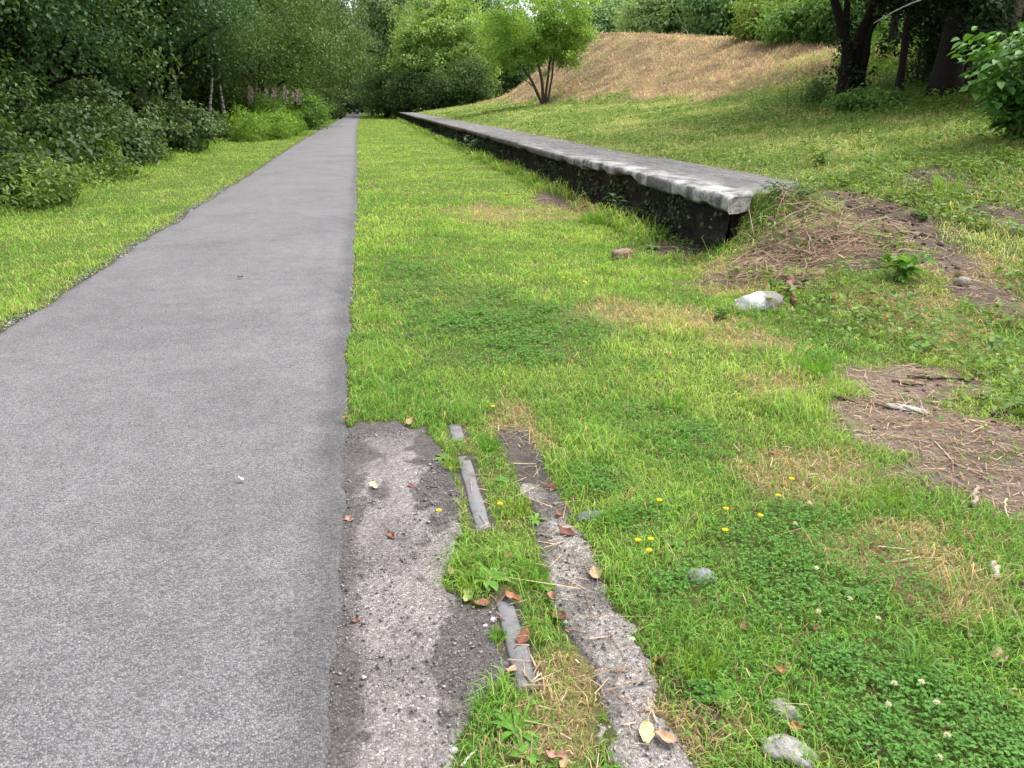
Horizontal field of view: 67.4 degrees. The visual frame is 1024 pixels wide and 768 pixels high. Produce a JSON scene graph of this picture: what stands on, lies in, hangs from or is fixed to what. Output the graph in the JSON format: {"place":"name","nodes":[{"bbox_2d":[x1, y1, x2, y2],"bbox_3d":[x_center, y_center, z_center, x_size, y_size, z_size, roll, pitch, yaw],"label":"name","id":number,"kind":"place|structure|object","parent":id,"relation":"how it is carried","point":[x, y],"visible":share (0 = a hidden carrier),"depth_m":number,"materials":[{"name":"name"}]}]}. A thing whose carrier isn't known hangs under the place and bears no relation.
{"place":"outdoors","nodes":[
{"label":"outdoors","id":0,"kind":"place"},
{"bbox_2d":[0,113,360,767],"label":"asphalt path","id":1,"kind":"structure","parent":0,"point":[170,593],"depth_m":3.13,"materials":[{"name":"asphalt"}]},
{"bbox_2d":[322,0,623,32],"label":"sky","id":2,"kind":"structure","parent":0,"point":[528,11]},
{"bbox_2d":[0,34,1023,767],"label":"ground","id":3,"kind":"structure","parent":0,"point":[524,456],"depth_m":4.26,"materials":[{"name":"plant"}]},
{"bbox_2d":[0,0,51,108],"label":"broadleaf tree","id":4,"kind":"object","parent":3,"relation":"on","point":[2,2],"visible":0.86,"depth_m":15.05,"materials":[{"name":"green plant"}]},
{"bbox_2d":[0,0,61,96],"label":"broadleaf tree","id":5,"kind":"object","parent":3,"relation":"on","point":[5,51],"visible":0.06,"depth_m":17.91,"materials":[{"name":"green plant"}]},
{"bbox_2d":[0,109,100,202],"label":"leafy shrub","id":6,"kind":"object","parent":3,"relation":"on","point":[9,137],"visible":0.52,"depth_m":12.41,"materials":[{"name":"green plant"}]},
{"bbox_2d":[0,151,108,215],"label":"bush","id":7,"kind":"object","parent":3,"relation":"on","point":[51,188],"visible":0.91,"depth_m":11.37,"materials":[{"name":"green plant"}]},
{"bbox_2d":[0,63,164,175],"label":"leafy shrub","id":8,"kind":"object","parent":3,"relation":"on","point":[30,121],"visible":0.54,"depth_m":15.36,"materials":[{"name":"green plant"}]},
{"bbox_2d":[20,129,152,186],"bbox_3d":[-8.692,-4.557,15.459,2.617,1.108,3.914,-4,20,-10],"label":"nettle bed","id":9,"kind":"object","parent":3,"relation":"on","point":[111,167],"visible":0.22,"depth_m":15.39,"materials":[{"name":"green plant"}]},
{"bbox_2d":[0,0,197,111],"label":"broadleaf tree","id":10,"kind":"object","parent":3,"relation":"on","point":[65,43],"visible":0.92,"depth_m":17.50,"materials":[{"name":"green plant"}]},
{"bbox_2d":[0,0,198,113],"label":"broadleaf tree","id":11,"kind":"object","parent":3,"relation":"on","point":[145,82],"visible":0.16,"depth_m":21.30,"materials":[{"name":"green plant"}]},
{"bbox_2d":[21,70,194,164],"bbox_3d":[-10.520,-6.748,19.559,4.208,2.351,3.894,-4,20,-10],"label":"bramble bush","id":12,"kind":"object","parent":3,"relation":"on","point":[156,127],"visible":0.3,"depth_m":18.95,"materials":[{"name":"green plant"}]},
{"bbox_2d":[46,0,245,122],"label":"broadleaf tree","id":13,"kind":"object","parent":3,"relation":"on","point":[185,3],"visible":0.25,"depth_m":22.89,"materials":[{"name":"green plant"}]},
{"bbox_2d":[88,49,215,106],"bbox_3d":[-20.451,-18.158,36.593,12.694,12.180,12.265,-4,20,-10],"label":"broadleaf tree","id":14,"kind":"object","parent":3,"relation":"on","point":[187,97],"depth_m":38.43,"materials":[{"name":"green plant"}]},
{"bbox_2d":[94,84,234,153],"bbox_3d":[-10.998,-8.269,24.031,4.338,2.196,4.069,-4,20,-10],"label":"bramble bush","id":15,"kind":"object","parent":3,"relation":"on","point":[198,135],"visible":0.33,"depth_m":23.76,"materials":[{"name":"green plant"}]},
{"bbox_2d":[0,116,344,327],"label":"verge grass","id":16,"kind":"structure","parent":3,"relation":"on","point":[18,302],"depth_m":10.77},
{"bbox_2d":[105,5,253,111],"bbox_3d":[-16.054,-17.077,35.037,8.209,10.666,9.062,-13,24,-32],"label":"broadleaf tree","id":17,"kind":"object","parent":3,"relation":"on","point":[194,70],"visible":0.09,"depth_m":34.74,"materials":[{"name":"green plant"}]},
{"bbox_2d":[102,0,274,113],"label":"broadleaf tree","id":18,"kind":"object","parent":3,"relation":"on","point":[182,50],"visible":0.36,"depth_m":25.70,"materials":[{"name":"green plant"}]},
{"bbox_2d":[157,45,237,119],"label":"broadleaf tree","id":19,"kind":"object","parent":3,"relation":"on","point":[202,96],"visible":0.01,"depth_m":42.02,"materials":[{"name":"green plant"}]},
{"bbox_2d":[193,107,237,140],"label":"leafy shrub","id":20,"kind":"object","parent":3,"relation":"on","point":[216,113],"visible":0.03,"depth_m":31.27,"materials":[{"name":"green plant"}]},
{"bbox_2d":[179,0,277,119],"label":"broadleaf tree","id":21,"kind":"object","parent":3,"relation":"on","point":[225,100],"visible":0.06,"depth_m":42.78,"materials":[{"name":"green plant"}]},
{"bbox_2d":[178,0,291,111],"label":"birch tree","id":22,"kind":"object","parent":3,"relation":"on","point":[243,49],"visible":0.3,"depth_m":33.98,"materials":[{"name":"green plant"}]},
{"bbox_2d":[187,0,286,122],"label":"birch tree","id":23,"kind":"object","parent":3,"relation":"on","point":[220,89],"visible":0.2,"depth_m":35.31,"materials":[{"name":"green plant"}]},
{"bbox_2d":[214,101,309,142],"bbox_3d":[-11.453,-12.725,37.023,3.297,1.846,15.250,-4,20,-10],"label":"nettle bed","id":24,"kind":"object","parent":3,"relation":"on","point":[271,126],"visible":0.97,"depth_m":31.99,"materials":[{"name":"green plant"}]},
{"bbox_2d":[242,86,308,134],"bbox_3d":[-11.554,-13.104,37.146,3.405,2.461,3.576,-4,20,-10],"label":"willowherb","id":25,"kind":"object","parent":3,"relation":"on","point":[276,105],"visible":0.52,"depth_m":36.81,"materials":[{"name":"green plant"}]},
{"bbox_2d":[198,0,367,117],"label":"broadleaf tree","id":26,"kind":"object","parent":3,"relation":"on","point":[262,82],"visible":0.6,"depth_m":37.88,"materials":[{"name":"green plant"}]},
{"bbox_2d":[256,70,344,129],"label":"hazel bush","id":27,"kind":"object","parent":3,"relation":"on","point":[315,113],"visible":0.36,"depth_m":45.41,"materials":[{"name":"green plant"}]},
{"bbox_2d":[261,0,382,107],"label":"broadleaf tree","id":28,"kind":"object","parent":3,"relation":"on","point":[361,37],"visible":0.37,"depth_m":50.96,"materials":[{"name":"green plant"}]},
{"bbox_2d":[277,0,379,117],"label":"broadleaf tree","id":29,"kind":"object","parent":3,"relation":"on","point":[360,72],"visible":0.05,"depth_m":65.62,"materials":[{"name":"green plant"}]},
{"bbox_2d":[328,100,348,119],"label":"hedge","id":30,"kind":"object","parent":3,"relation":"on","point":[338,114],"visible":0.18,"depth_m":74.94,"materials":[{"name":"green plant"}]},
{"bbox_2d":[0,185,697,767],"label":"gravel","id":31,"kind":"structure","parent":3,"relation":"on","point":[104,265],"depth_m":2.46,"materials":[{"name":"gravel"}]},
{"bbox_2d":[331,0,366,114],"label":"broadleaf tree","id":32,"kind":"object","parent":3,"relation":"on","point":[356,103],"visible":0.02,"depth_m":106.59,"materials":[{"name":"green plant"}]},
{"bbox_2d":[339,0,416,116],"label":"birch tree","id":33,"kind":"object","parent":3,"relation":"on","point":[381,10],"visible":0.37,"depth_m":85.84,"materials":[{"name":"green plant"}]},
{"bbox_2d":[350,49,417,117],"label":"broadleaf tree","id":34,"kind":"object","parent":3,"relation":"on","point":[375,82],"visible":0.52,"depth_m":81.94,"materials":[{"name":"green plant"}]},
{"bbox_2d":[377,61,426,113],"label":"leafy shrub","id":35,"kind":"object","parent":3,"relation":"on","point":[398,89],"visible":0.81,"depth_m":76.97,"materials":[{"name":"green plant"}]},
{"bbox_2d":[325,420,508,767],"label":"concrete crossing","id":36,"kind":"object","parent":3,"relation":"on","point":[390,464],"visible":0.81,"depth_m":2.37,"materials":[{"name":"concrete"}]},
{"bbox_2d":[404,66,467,109],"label":"leafy shrub","id":37,"kind":"object","parent":3,"relation":"on","point":[429,98],"visible":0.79,"depth_m":75.29,"materials":[{"name":"green plant"}]},
{"bbox_2d":[374,0,502,101],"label":"broadleaf tree","id":38,"kind":"object","parent":3,"relation":"on","point":[448,28],"visible":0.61,"depth_m":77.48,"materials":[{"name":"green plant"}]},
{"bbox_2d":[435,50,504,104],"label":"leafy shrub","id":39,"kind":"object","parent":3,"relation":"on","point":[472,84],"visible":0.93,"depth_m":73.40,"materials":[{"name":"green plant"}]},
{"bbox_2d":[452,562,492,596],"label":"grass tuft","id":40,"kind":"object","parent":3,"relation":"on","point":[471,583],"visible":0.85,"depth_m":2.54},
{"bbox_2d":[450,0,511,62],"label":"broadleaf tree","id":41,"kind":"object","parent":3,"relation":"on","point":[487,6],"visible":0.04,"depth_m":101.42,"materials":[{"name":"green plant"}]},
{"bbox_2d":[474,433,502,450],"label":"grass tuft","id":42,"kind":"object","parent":3,"relation":"on","point":[483,447],"visible":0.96,"depth_m":3.59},
{"bbox_2d":[468,565,509,590],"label":"broad leaved weed","id":43,"kind":"object","parent":3,"relation":"on","point":[492,583],"visible":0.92,"depth_m":2.55,"materials":[{"name":"green plant"}]},
{"bbox_2d":[449,424,535,699],"bbox_3d":[0.091,0.993,1.895,0.062,0.159,4.400,-4,20,-10],"label":"old rail","id":44,"kind":"object","parent":3,"relation":"on","point":[506,610],"visible":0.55,"depth_m":2.43,"materials":[{"name":"metal"}]},
{"bbox_2d":[513,626,529,648],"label":"fallen leaf","id":45,"kind":"object","parent":44,"relation":"on","point":[521,638],"visible":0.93,"depth_m":2.29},
{"bbox_2d":[485,623,508,641],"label":"grass tuft","id":46,"kind":"object","parent":3,"relation":"on","point":[495,633],"visible":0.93,"depth_m":2.31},
{"bbox_2d":[0,122,1023,767],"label":"clover","id":47,"kind":"object","parent":3,"relation":"on","point":[888,718],"visible":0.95,"depth_m":2.45,"materials":[{"name":"green plant"}]},
{"bbox_2d":[0,33,1023,428],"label":"ground cover","id":48,"kind":"object","parent":3,"relation":"on","point":[914,101],"visible":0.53,"depth_m":9.24,"materials":[{"name":"green plant"}]},
{"bbox_2d":[496,496,532,518],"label":"grass tuft","id":49,"kind":"object","parent":3,"relation":"on","point":[516,510],"visible":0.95,"depth_m":3.01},
{"bbox_2d":[489,708,541,747],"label":"broad leaved weed","id":50,"kind":"object","parent":3,"relation":"on","point":[507,734],"visible":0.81,"depth_m":1.95,"materials":[{"name":"green plant"}]},
{"bbox_2d":[486,8,544,93],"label":"broadleaf tree","id":51,"kind":"object","parent":3,"relation":"on","point":[507,79],"visible":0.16,"depth_m":98.36,"materials":[{"name":"green plant"}]},
{"bbox_2d":[508,741,543,763],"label":"broad leaved weed","id":52,"kind":"object","parent":3,"relation":"on","point":[533,758],"visible":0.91,"depth_m":1.87,"materials":[{"name":"green plant"}]},
{"bbox_2d":[506,555,555,589],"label":"grass tuft","id":53,"kind":"object","parent":3,"relation":"on","point":[533,571],"visible":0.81,"depth_m":2.59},
{"bbox_2d":[475,0,604,103],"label":"willow tree","id":54,"kind":"object","parent":3,"relation":"on","point":[568,43],"visible":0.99,"depth_m":42.38,"materials":[{"name":"green plant"}]},
{"bbox_2d":[579,208,614,225],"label":"grass tuft","id":55,"kind":"object","parent":3,"relation":"on","point":[597,219],"visible":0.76,"depth_m":10.17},
{"bbox_2d":[397,111,798,252],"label":"railway platform","id":56,"kind":"structure","parent":3,"relation":"on","point":[709,189],"depth_m":10.36,"materials":[{"name":"concrete"}]},
{"bbox_2d":[417,120,722,253],"bbox_3d":[-2.184,-9.589,29.815,0.302,0.771,47.805,-4,20,-10],"label":"ivy","id":57,"kind":"object","parent":56,"relation":"attached to","point":[671,212],"visible":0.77,"depth_m":11.93,"materials":[{"name":"green plant"}]},
{"bbox_2d":[565,0,631,33],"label":"broadleaf tree","id":58,"kind":"object","parent":3,"relation":"on","point":[600,19],"visible":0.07,"depth_m":69.27,"materials":[{"name":"green plant"}]},
{"bbox_2d":[520,483,695,767],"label":"concrete strip","id":59,"kind":"object","parent":3,"relation":"on","point":[636,758],"visible":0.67,"depth_m":2.28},
{"bbox_2d":[639,710,654,742],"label":"fallen leaf","id":60,"kind":"object","parent":59,"relation":"on","point":[646,729],"visible":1,"depth_m":1.94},
{"bbox_2d":[655,727,686,753],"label":"fallen leaf","id":61,"kind":"object","parent":59,"relation":"on","point":[666,736],"visible":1,"depth_m":1.93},
{"bbox_2d":[594,501,640,529],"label":"grass tuft","id":62,"kind":"object","parent":3,"relation":"on","point":[609,518],"visible":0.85,"depth_m":2.90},
{"bbox_2d":[611,248,632,260],"bbox_3d":[1.139,-1.330,7.935,0.213,0.122,0.143,-14,24,-21],"label":"brick","id":63,"kind":"object","parent":3,"relation":"on","point":[615,253],"visible":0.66,"depth_m":7.88,"materials":[{"name":"stone"}]},
{"bbox_2d":[602,193,647,223],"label":"leafy weed","id":64,"kind":"object","parent":3,"relation":"on","point":[622,206],"visible":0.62,"depth_m":9.80,"materials":[{"name":"green plant"}]},
{"bbox_2d":[602,0,713,34],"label":"broadleaf tree","id":65,"kind":"object","parent":3,"relation":"on","point":[656,16],"visible":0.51,"depth_m":59.65,"materials":[{"name":"green plant"}]},
{"bbox_2d":[655,388,693,409],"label":"grass tuft","id":66,"kind":"object","parent":3,"relation":"on","point":[680,397],"visible":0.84,"depth_m":4.04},
{"bbox_2d":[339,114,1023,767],"bbox_3d":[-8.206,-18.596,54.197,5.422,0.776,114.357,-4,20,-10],"label":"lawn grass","id":67,"kind":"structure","parent":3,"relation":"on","point":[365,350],"depth_m":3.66,"materials":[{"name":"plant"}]},
{"bbox_2d":[660,630,737,694],"bbox_3d":[0.526,0.762,2.116,0.232,0.123,0.236,3,20,8],"label":"grass tuft","id":68,"kind":"object","parent":3,"relation":"on","point":[716,665],"visible":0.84,"depth_m":2.14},
{"bbox_2d":[685,567,716,584],"bbox_3d":[0.634,0.649,2.582,0.103,0.048,0.077,2,26,19],"label":"stone","id":69,"kind":"object","parent":3,"relation":"on","point":[702,571],"visible":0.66,"depth_m":2.56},
{"bbox_2d":[666,0,746,37],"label":"broadleaf tree","id":70,"kind":"object","parent":3,"relation":"on","point":[705,17],"visible":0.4,"depth_m":50.95,"materials":[{"name":"green plant"}]},
{"bbox_2d":[694,682,738,708],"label":"broad leaved weed","id":71,"kind":"object","parent":3,"relation":"on","point":[727,692],"visible":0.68,"depth_m":2.05,"materials":[{"name":"green plant"}]},
{"bbox_2d":[412,30,1023,301],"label":"bank grass","id":72,"kind":"structure","parent":3,"relation":"on","point":[725,85],"depth_m":19.32,"materials":[{"name":"plant"}]},
{"bbox_2d":[445,34,1023,767],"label":"dry litter","id":73,"kind":"object","parent":3,"relation":"on","point":[927,388],"visible":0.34,"depth_m":3.89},
{"bbox_2d":[716,0,796,42],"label":"leafy shrub","id":74,"kind":"object","parent":3,"relation":"on","point":[746,17],"visible":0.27,"depth_m":34.19,"materials":[{"name":"green plant"}]},
{"bbox_2d":[734,291,783,311],"bbox_3d":[1.898,-0.621,5.906,0.378,0.191,0.243,5,21,12],"label":"stone","id":75,"kind":"object","parent":3,"relation":"on","point":[760,298],"visible":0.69,"depth_m":5.83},
{"bbox_2d":[724,0,793,24],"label":"broadleaf tree","id":76,"kind":"object","parent":3,"relation":"on","point":[739,7],"visible":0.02,"depth_m":44.84,"materials":[{"name":"green plant"}]},
{"bbox_2d":[760,276,796,292],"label":"leafy weed","id":77,"kind":"object","parent":3,"relation":"on","point":[779,282],"visible":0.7,"depth_m":5.95,"materials":[{"name":"green plant"}]},
{"bbox_2d":[767,697,800,724],"bbox_3d":[0.711,0.859,2.009,0.066,0.044,0.102,-10,22,-13],"label":"stone","id":78,"kind":"object","parent":3,"relation":"on","point":[782,705],"visible":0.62,"depth_m":2.00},
{"bbox_2d":[759,734,819,767],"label":"stone","id":79,"kind":"object","parent":3,"relation":"on","point":[791,746],"visible":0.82,"depth_m":1.87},
{"bbox_2d":[780,274,804,303],"bbox_3d":[2.241,-0.762,6.119,0.181,0.111,0.570,10,22,25],"label":"bark piece","id":80,"kind":"object","parent":3,"relation":"on","point":[790,281],"visible":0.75,"depth_m":6.12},
{"bbox_2d":[755,180,835,198],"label":"leafy weed","id":81,"kind":"object","parent":3,"relation":"on","point":[808,192],"visible":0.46,"depth_m":7.55,"materials":[{"name":"green plant"}]},
{"bbox_2d":[741,0,887,45],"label":"buddleia bush","id":82,"kind":"object","parent":3,"relation":"on","point":[780,24],"visible":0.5,"depth_m":31.01,"materials":[{"name":"green plant"}]},
{"bbox_2d":[783,70,848,111],"bbox_3d":[6.742,-6.566,17.223,1.417,0.865,0.853,-15,25,-36],"label":"leafy plant","id":83,"kind":"object","parent":3,"relation":"on","point":[820,92],"visible":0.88,"depth_m":17.14,"materials":[{"name":"green plant"}]},
{"bbox_2d":[794,347,839,375],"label":"grass tuft","id":84,"kind":"object","parent":3,"relation":"on","point":[818,367],"visible":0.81,"depth_m":4.51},
{"bbox_2d":[799,141,844,165],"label":"leafy weed","id":85,"kind":"object","parent":3,"relation":"on","point":[820,155],"visible":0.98,"depth_m":9.70,"materials":[{"name":"green plant"}]},
{"bbox_2d":[726,187,924,280],"bbox_3d":[2.905,-1.425,7.046,1.918,0.628,1.934,-4,20,-10],"label":"brushwood","id":86,"kind":"object","parent":3,"relation":"on","point":[807,250],"visible":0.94,"depth_m":7.04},
{"bbox_2d":[671,171,1001,447],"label":"earth clods","id":87,"kind":"object","parent":3,"relation":"on","point":[924,234],"visible":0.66,"depth_m":6.86,"materials":[{"name":"soil"}]},
{"bbox_2d":[789,0,903,47],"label":"buddleia bush","id":88,"kind":"object","parent":3,"relation":"on","point":[815,8],"visible":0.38,"depth_m":29.07,"materials":[{"name":"green plant"}]},
{"bbox_2d":[808,0,907,101],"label":"ivy clad tree","id":89,"kind":"object","parent":3,"relation":"on","point":[855,56],"visible":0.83,"depth_m":17.37,"materials":[{"name":"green plant"}]},
{"bbox_2d":[821,81,912,113],"bbox_3d":[6.981,-5.631,15.186,1.674,0.681,1.798,15,25,35],"label":"nettle bed","id":90,"kind":"object","parent":3,"relation":"on","point":[857,99],"visible":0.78,"depth_m":14.96,"materials":[{"name":"green plant"}]},
{"bbox_2d":[831,31,927,75],"bbox_3d":[10.483,-9.076,21.020,3.388,1.373,2.924,-4,20,-10],"label":"leafy plant","id":91,"kind":"object","parent":3,"relation":"on","point":[884,66],"visible":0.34,"depth_m":20.74,"materials":[{"name":"green plant"}]},
{"bbox_2d":[867,477,913,509],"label":"grass tuft","id":92,"kind":"object","parent":3,"relation":"on","point":[895,493],"visible":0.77,"depth_m":3.09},
{"bbox_2d":[844,0,954,91],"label":"broadleaf tree","id":93,"kind":"object","parent":3,"relation":"on","point":[901,72],"visible":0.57,"depth_m":15.66,"materials":[{"name":"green plant"}]},
{"bbox_2d":[824,0,984,97],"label":"broadleaf tree","id":94,"kind":"object","parent":3,"relation":"on","point":[947,71],"visible":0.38,"depth_m":14.89,"materials":[{"name":"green plant"}]},
{"bbox_2d":[885,403,929,414],"bbox_3d":[2.072,0.128,4.010,0.238,0.029,0.116,11,20,10],"label":"weathered stick","id":95,"kind":"object","parent":3,"relation":"on","point":[909,408],"visible":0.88,"depth_m":3.99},
{"bbox_2d":[879,251,939,285],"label":"leafy weed","id":96,"kind":"object","parent":3,"relation":"on","point":[905,263],"visible":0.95,"depth_m":6.01,"materials":[{"name":"green plant"}]},
{"bbox_2d":[870,1,948,72],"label":"broadleaf tree","id":97,"kind":"object","parent":3,"relation":"on","point":[895,31],"visible":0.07,"depth_m":18.82,"materials":[{"name":"green plant"}]},
{"bbox_2d":[895,207,931,222],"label":"leafy weed","id":98,"kind":"object","parent":3,"relation":"on","point":[924,215],"visible":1,"depth_m":7.22,"materials":[{"name":"green plant"}]},
{"bbox_2d":[881,624,960,678],"bbox_3d":[1.140,0.747,2.128,0.178,0.147,0.217,-15,25,-35],"label":"grass tuft","id":99,"kind":"object","parent":3,"relation":"on","point":[915,658],"visible":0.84,"depth_m":2.15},
{"bbox_2d":[875,1,992,86],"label":"broadleaf tree","id":100,"kind":"object","parent":3,"relation":"on","point":[924,73],"visible":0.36,"depth_m":17.45,"materials":[{"name":"green plant"}]},
{"bbox_2d":[864,0,1012,62],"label":"broadleaf tree","id":101,"kind":"object","parent":3,"relation":"on","point":[942,11],"visible":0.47,"depth_m":14.11,"materials":[{"name":"green plant"}]},
{"bbox_2d":[907,375,973,381],"bbox_3d":[2.472,-0.027,4.414,0.372,0.028,0.061,1,20,4],"label":"stick","id":102,"kind":"object","parent":3,"relation":"on","point":[932,378],"visible":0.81,"depth_m":4.42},
{"bbox_2d":[927,161,980,195],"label":"grass tuft","id":103,"kind":"object","parent":3,"relation":"on","point":[941,183],"visible":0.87,"depth_m":7.72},
{"bbox_2d":[909,4,1007,79],"bbox_3d":[9.964,-7.353,15.972,2.995,2.451,2.471,10,23,26],"label":"leafy shrub","id":104,"kind":"object","parent":3,"relation":"on","point":[939,38],"visible":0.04,"depth_m":16.65,"materials":[{"name":"green plant"}]},
{"bbox_2d":[947,22,1023,139],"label":"leaved bush","id":105,"kind":"object","parent":3,"relation":"on","point":[1004,103],"visible":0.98,"depth_m":9.04,"materials":[{"name":"green plant"}]},
{"bbox_2d":[955,0,1023,94],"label":"leafy shrub","id":106,"kind":"object","parent":3,"relation":"on","point":[993,10],"visible":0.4,"depth_m":12.01,"materials":[{"name":"green plant"}]},
{"bbox_2d":[1006,0,1023,69],"bbox_3d":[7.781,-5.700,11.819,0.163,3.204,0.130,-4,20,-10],"label":"broadleaf tree","id":107,"kind":"object","parent":3,"relation":"on","point":[1018,11],"visible":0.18,"depth_m":11.77,"materials":[{"name":"green plant"}]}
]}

